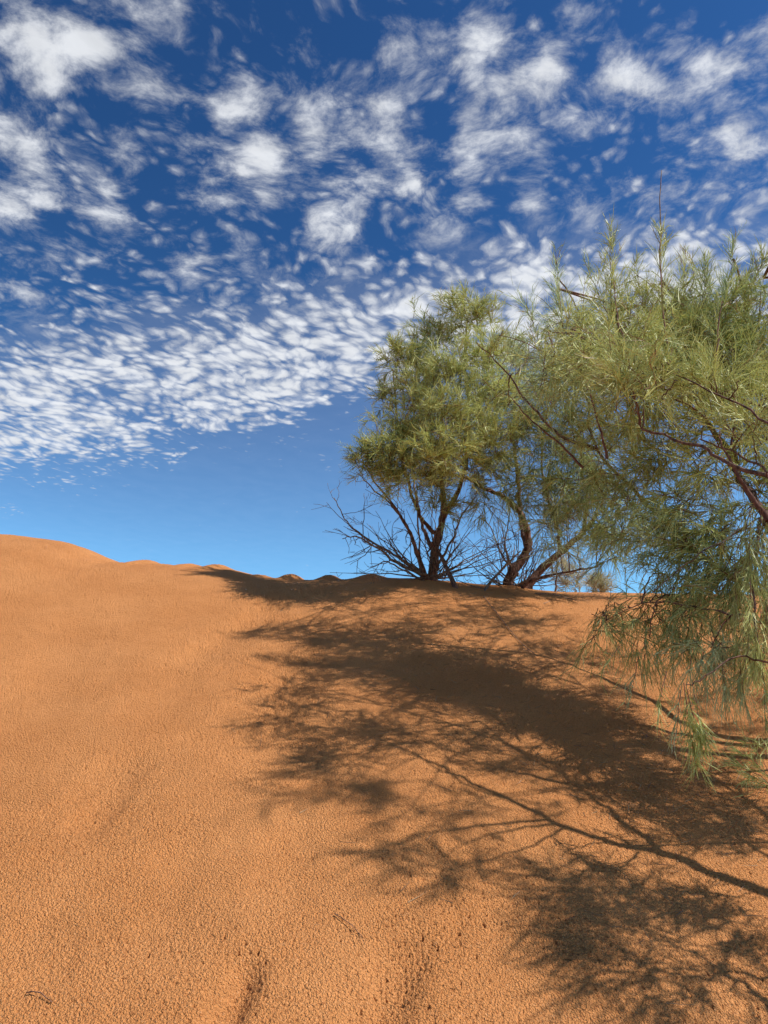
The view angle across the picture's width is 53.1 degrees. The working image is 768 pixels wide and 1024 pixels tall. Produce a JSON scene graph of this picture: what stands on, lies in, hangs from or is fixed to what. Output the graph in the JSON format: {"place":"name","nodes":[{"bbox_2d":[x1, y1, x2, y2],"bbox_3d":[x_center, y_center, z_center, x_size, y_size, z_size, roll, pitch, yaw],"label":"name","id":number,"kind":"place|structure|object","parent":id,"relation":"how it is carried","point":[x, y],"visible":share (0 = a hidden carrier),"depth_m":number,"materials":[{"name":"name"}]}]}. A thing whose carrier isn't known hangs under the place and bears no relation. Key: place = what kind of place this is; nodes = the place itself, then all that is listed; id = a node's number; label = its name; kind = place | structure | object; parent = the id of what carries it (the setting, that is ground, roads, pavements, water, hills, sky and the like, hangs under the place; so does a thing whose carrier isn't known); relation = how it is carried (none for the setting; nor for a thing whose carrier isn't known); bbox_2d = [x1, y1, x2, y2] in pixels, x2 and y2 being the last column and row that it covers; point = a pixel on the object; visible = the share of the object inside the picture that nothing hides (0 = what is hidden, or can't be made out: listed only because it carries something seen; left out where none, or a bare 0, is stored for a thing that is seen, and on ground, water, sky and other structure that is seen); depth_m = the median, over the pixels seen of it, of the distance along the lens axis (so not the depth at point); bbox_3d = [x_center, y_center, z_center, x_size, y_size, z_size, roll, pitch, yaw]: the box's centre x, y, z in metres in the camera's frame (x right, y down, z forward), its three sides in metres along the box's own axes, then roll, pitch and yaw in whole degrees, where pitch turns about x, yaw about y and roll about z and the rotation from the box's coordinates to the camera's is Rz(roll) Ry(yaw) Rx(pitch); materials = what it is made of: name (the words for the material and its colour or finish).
{"place":"outdoors","nodes":[
{"label":"outdoors","id":0,"kind":"place"},
{"bbox_2d":[0,534,767,1023],"bbox_3d":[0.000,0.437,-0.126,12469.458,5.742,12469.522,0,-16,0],"label":"sand dune","id":1,"kind":"structure","parent":0,"point":[170,852],"depth_m":3.53,"materials":[{"name":"orange sand"}]},
{"bbox_2d":[26,991,51,1001],"bbox_3d":[-1.068,1.504,2.389,0.106,0.022,0.012,-6,-17,21],"label":"fallen twig","id":2,"kind":"object","parent":1,"relation":"on","point":[39,992],"visible":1,"depth_m":2.40,"materials":[{"name":"brown wood"}]},
{"bbox_2d":[335,913,363,937],"bbox_3d":[-0.124,1.466,2.730,0.146,0.058,0.005,-14,-21,41],"label":"fallen twig","id":3,"kind":"object","parent":1,"relation":"on","point":[349,923],"visible":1,"depth_m":2.73,"materials":[{"name":"brown wood"}]},
{"bbox_2d":[311,279,543,582],"bbox_3d":[0.412,-0.913,8.393,2.491,3.489,2.612,0,-16,0],"label":"feathery tree","id":4,"kind":"object","parent":1,"relation":"on","point":[440,457],"visible":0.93,"depth_m":8.02,"materials":[{"name":"green plant"}]},
{"bbox_2d":[426,530,457,588],"bbox_3d":[0.672,0.554,8.279,0.209,0.801,0.656,9,-18,-29],"label":"leaning stick","id":5,"kind":"object","parent":1,"relation":"on","point":[450,576],"visible":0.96,"depth_m":8.27,"materials":[{"name":"brown wood"}]},
{"bbox_2d":[458,538,520,590],"bbox_3d":[1.237,0.609,8.179,0.826,0.790,0.607,7,-18,-24],"label":"leaning stick","id":6,"kind":"object","parent":1,"relation":"on","point":[498,573],"visible":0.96,"depth_m":8.23,"materials":[{"name":"brown wood"}]},
{"bbox_2d":[232,590,767,1004],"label":"needle litter","id":7,"kind":"object","parent":1,"relation":"on","point":[589,784],"visible":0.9,"depth_m":3.78,"materials":[{"name":"brown plant"}]},
{"bbox_2d":[483,596,536,655],"bbox_3d":[1.085,1.089,6.606,0.504,1.030,1.650,0,-16,0],"label":"fallen twig","id":8,"kind":"object","parent":1,"relation":"on","point":[507,626],"visible":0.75,"depth_m":6.47,"materials":[{"name":"brown wood"}]},
{"bbox_2d":[534,593,577,599],"bbox_3d":[1.783,0.837,7.816,0.235,0.171,0.472,12,-20,-36],"label":"fallen branch","id":9,"kind":"object","parent":1,"relation":"on","point":[554,594],"visible":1,"depth_m":7.87,"materials":[{"name":"brown wood"}]},
{"bbox_2d":[443,323,669,596],"bbox_3d":[1.870,-0.689,8.404,2.709,3.356,2.081,0,-16,0],"label":"feathery tree","id":10,"kind":"object","parent":1,"relation":"on","point":[523,558],"visible":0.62,"depth_m":8.18,"materials":[{"name":"green plant"}]},
{"bbox_2d":[544,545,590,591],"bbox_3d":[3.007,1.543,12.548,1.073,2.210,0.877,0,-16,0],"label":"desert bush","id":11,"kind":"object","parent":1,"relation":"on","point":[565,565],"visible":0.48,"depth_m":12.63,"materials":[{"name":"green plant"}]},
{"bbox_2d":[580,567,620,592],"bbox_3d":[3.827,1.907,13.476,0.875,2.199,0.963,0,-16,0],"label":"desert bush","id":12,"kind":"object","parent":1,"relation":"on","point":[605,586],"visible":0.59,"depth_m":13.55,"materials":[{"name":"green plant"}]},
{"bbox_2d":[452,170,767,793],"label":"feathery tree","id":13,"kind":"object","parent":1,"relation":"on","point":[678,357],"visible":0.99,"depth_m":4.83,"materials":[{"name":"green plant"}]},
{"bbox_2d":[714,728,767,797],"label":"shrub","id":14,"kind":"object","parent":1,"relation":"on","point":[738,765],"visible":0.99,"depth_m":3.91,"materials":[{"name":"green plant"}]},
{"bbox_2d":[0,0,767,593],"label":"sky","id":15,"kind":"structure","parent":0,"point":[212,212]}
]}

